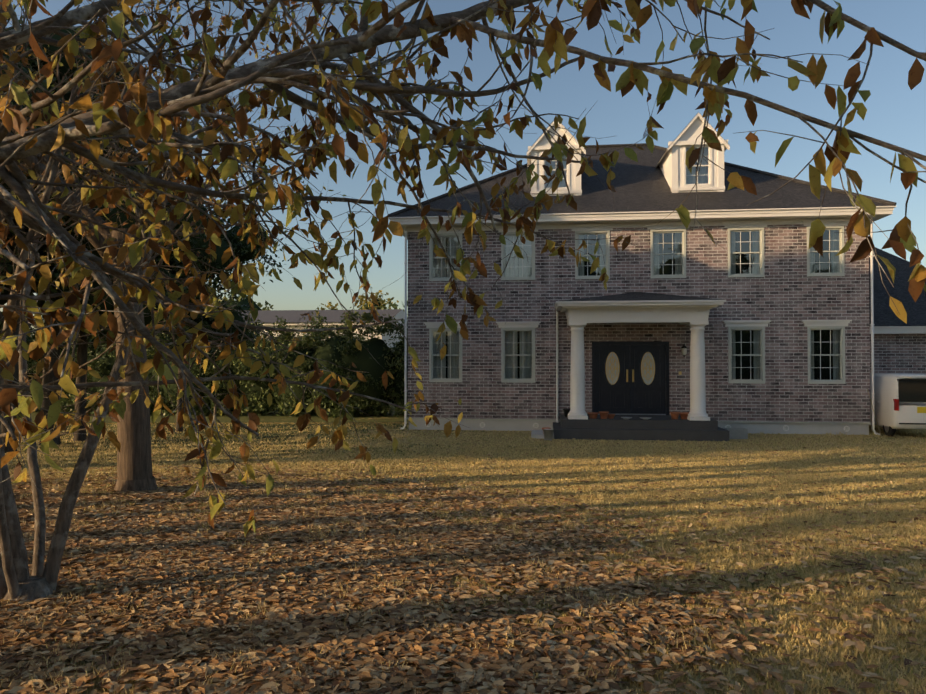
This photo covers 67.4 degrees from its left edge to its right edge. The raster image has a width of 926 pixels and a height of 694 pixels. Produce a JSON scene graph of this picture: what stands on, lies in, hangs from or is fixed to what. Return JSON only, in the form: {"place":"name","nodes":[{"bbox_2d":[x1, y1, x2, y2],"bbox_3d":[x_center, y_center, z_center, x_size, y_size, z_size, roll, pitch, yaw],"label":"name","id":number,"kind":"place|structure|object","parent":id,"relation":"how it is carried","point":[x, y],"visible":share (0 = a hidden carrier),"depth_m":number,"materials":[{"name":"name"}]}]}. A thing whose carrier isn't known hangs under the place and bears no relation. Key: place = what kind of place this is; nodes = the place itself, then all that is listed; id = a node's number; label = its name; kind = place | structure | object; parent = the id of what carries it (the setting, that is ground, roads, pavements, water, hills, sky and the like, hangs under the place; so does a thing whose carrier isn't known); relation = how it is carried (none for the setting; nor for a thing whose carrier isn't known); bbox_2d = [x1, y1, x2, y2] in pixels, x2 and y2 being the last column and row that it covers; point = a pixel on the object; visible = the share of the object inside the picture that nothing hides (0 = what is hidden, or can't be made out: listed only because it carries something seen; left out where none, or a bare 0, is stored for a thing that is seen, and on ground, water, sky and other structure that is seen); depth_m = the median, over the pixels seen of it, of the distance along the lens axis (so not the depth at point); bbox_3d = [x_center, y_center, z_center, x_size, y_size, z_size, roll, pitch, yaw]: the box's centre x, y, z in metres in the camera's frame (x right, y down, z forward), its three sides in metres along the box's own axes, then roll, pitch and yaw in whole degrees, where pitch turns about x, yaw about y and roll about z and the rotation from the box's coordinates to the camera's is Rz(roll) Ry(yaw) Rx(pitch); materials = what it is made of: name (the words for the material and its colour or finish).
{"place":"outdoors","nodes":[
{"label":"outdoors","id":0,"kind":"place"},
{"bbox_2d":[238,309,407,347],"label":"neighbour building","id":1,"kind":"structure","parent":0,"point":[268,318],"depth_m":45.30,"materials":[{"name":"white paint"}]},
{"bbox_2d":[0,0,925,334],"label":"sky","id":2,"kind":"structure","parent":0,"point":[896,113],"materials":[{"name":"blue"}]},
{"bbox_2d":[0,402,925,693],"bbox_3d":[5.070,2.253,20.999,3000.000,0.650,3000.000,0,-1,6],"label":"ground","id":3,"kind":"structure","parent":0,"point":[280,418],"depth_m":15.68,"materials":[{"name":"plant"}]},
{"bbox_2d":[0,12,293,452],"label":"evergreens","id":4,"kind":"object","parent":3,"relation":"on","point":[123,219],"depth_m":17.91,"materials":[{"name":"green plant"}]},
{"bbox_2d":[0,0,351,601],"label":"multi stem tree","id":5,"kind":"object","parent":3,"relation":"on","point":[16,580],"visible":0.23,"depth_m":4.81,"materials":[{"name":"brown plant"}]},
{"bbox_2d":[0,0,356,430],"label":"leaves","id":6,"kind":"object","parent":5,"relation":"attached to","point":[5,81],"visible":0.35,"depth_m":4.49,"materials":[{"name":"plant"}]},
{"bbox_2d":[0,305,407,417],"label":"hedge","id":7,"kind":"object","parent":3,"relation":"on","point":[312,340],"depth_m":27.07,"materials":[{"name":"green plant"}]},
{"bbox_2d":[1,280,407,334],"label":"trees","id":8,"kind":"object","parent":3,"relation":"on","point":[361,298],"depth_m":81.35,"materials":[{"name":"green plant"}]},
{"bbox_2d":[218,289,407,314],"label":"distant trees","id":9,"kind":"object","parent":8,"relation":"attached to","point":[260,305],"depth_m":67.77,"materials":[{"name":"green plant"}]},
{"bbox_2d":[0,0,418,492],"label":"tree","id":10,"kind":"object","parent":3,"relation":"on","point":[134,464],"visible":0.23,"depth_m":9.64,"materials":[{"name":"brown plant"}]},
{"bbox_2d":[0,0,423,308],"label":"leaves","id":11,"kind":"object","parent":10,"relation":"attached to","point":[218,137],"visible":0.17,"depth_m":9.68,"materials":[{"name":"green plant"}]},
{"bbox_2d":[0,428,925,693],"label":"fallen leaves","id":12,"kind":"object","parent":3,"relation":"on","point":[167,582],"visible":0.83,"depth_m":4.65,"materials":[{"name":"brown plant"}]},
{"bbox_2d":[0,0,925,519],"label":"cherry tree","id":13,"kind":"object","parent":3,"relation":"on","point":[278,74],"visible":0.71,"depth_m":3.25,"materials":[{"name":"plant"}]},
{"bbox_2d":[0,0,925,536],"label":"leaves","id":14,"kind":"object","parent":13,"relation":"attached to","point":[556,40],"visible":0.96,"depth_m":3.22,"materials":[{"name":"plant"}]},
{"bbox_2d":[543,429,552,440],"bbox_3d":[2.333,2.396,18.984,0.290,0.300,0.286,0,-1,6],"label":"galvanised bucket","id":15,"kind":"object","parent":3,"relation":"on","point":[548,434],"visible":0.96,"depth_m":18.88,"materials":[{"name":"metal"}]},
{"bbox_2d":[387,112,896,440],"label":"house","id":16,"kind":"structure","parent":3,"relation":"on","point":[758,322],"depth_m":21.03,"materials":[{"name":"brick"}]},
{"bbox_2d":[563,408,569,416],"bbox_3d":[3.053,1.927,20.321,0.273,0.240,0.269,0,-1,6],"label":"dark pot","id":17,"kind":"object","parent":16,"relation":"on","point":[566,411],"visible":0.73,"depth_m":20.23,"materials":[{"name":"black ceramic"}]},
{"bbox_2d":[588,412,598,418],"bbox_3d":[3.715,1.959,19.845,0.315,0.160,0.310,0,-1,6],"label":"terracotta pot","id":18,"kind":"object","parent":16,"relation":"on","point":[592,415],"visible":1,"depth_m":19.75,"materials":[{"name":"brown ceramic"}]},
{"bbox_2d":[599,411,608,418],"bbox_3d":[4.004,1.938,19.733,0.294,0.200,0.290,0,-1,6],"label":"terracotta pot","id":19,"kind":"object","parent":16,"relation":"on","point":[603,414],"visible":1,"depth_m":19.64,"materials":[{"name":"brown ceramic"}]},
{"bbox_2d":[608,414,614,418],"bbox_3d":[4.214,1.979,19.809,0.252,0.120,0.248,0,-1,6],"label":"terracotta pot","id":20,"kind":"object","parent":16,"relation":"on","point":[610,416],"visible":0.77,"depth_m":19.73,"materials":[{"name":"brown ceramic"}]},
{"bbox_2d":[670,412,679,418],"bbox_3d":[5.969,1.935,19.576,0.273,0.200,0.269,0,-1,6],"label":"terracotta pot","id":21,"kind":"object","parent":16,"relation":"on","point":[674,415],"visible":1,"depth_m":19.48,"materials":[{"name":"brown ceramic"}]},
{"bbox_2d":[680,412,688,418],"bbox_3d":[6.255,1.946,19.615,0.294,0.180,0.290,0,-1,6],"label":"terracotta pot","id":22,"kind":"object","parent":16,"relation":"on","point":[683,415],"visible":0.81,"depth_m":19.52,"materials":[{"name":"brown ceramic"}]},
{"bbox_2d":[724,428,747,438],"bbox_3d":[7.606,2.412,19.358,0.560,0.280,0.260,0,-1,6],"label":"planter box","id":23,"kind":"object","parent":3,"relation":"on","point":[738,433],"visible":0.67,"depth_m":19.23,"materials":[{"name":"concrete"}]},
{"bbox_2d":[867,389,881,436],"bbox_3d":[11.864,1.888,20.037,0.024,1.355,0.415,0,-1,-28],"label":"leaning cane","id":24,"kind":"object","parent":3,"relation":"on","point":[874,414],"visible":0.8,"depth_m":20.02,"materials":[{"name":"beige wood"}]},
{"bbox_2d":[869,247,925,424],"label":"annex wing","id":25,"kind":"structure","parent":3,"relation":"on","point":[899,345],"depth_m":23.26,"materials":[{"name":"grey brick"}]},
{"bbox_2d":[870,373,925,435],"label":"kei van","id":26,"kind":"object","parent":3,"relation":"on","point":[899,400],"visible":0.65,"depth_m":19.37,"materials":[{"name":"white paint"}]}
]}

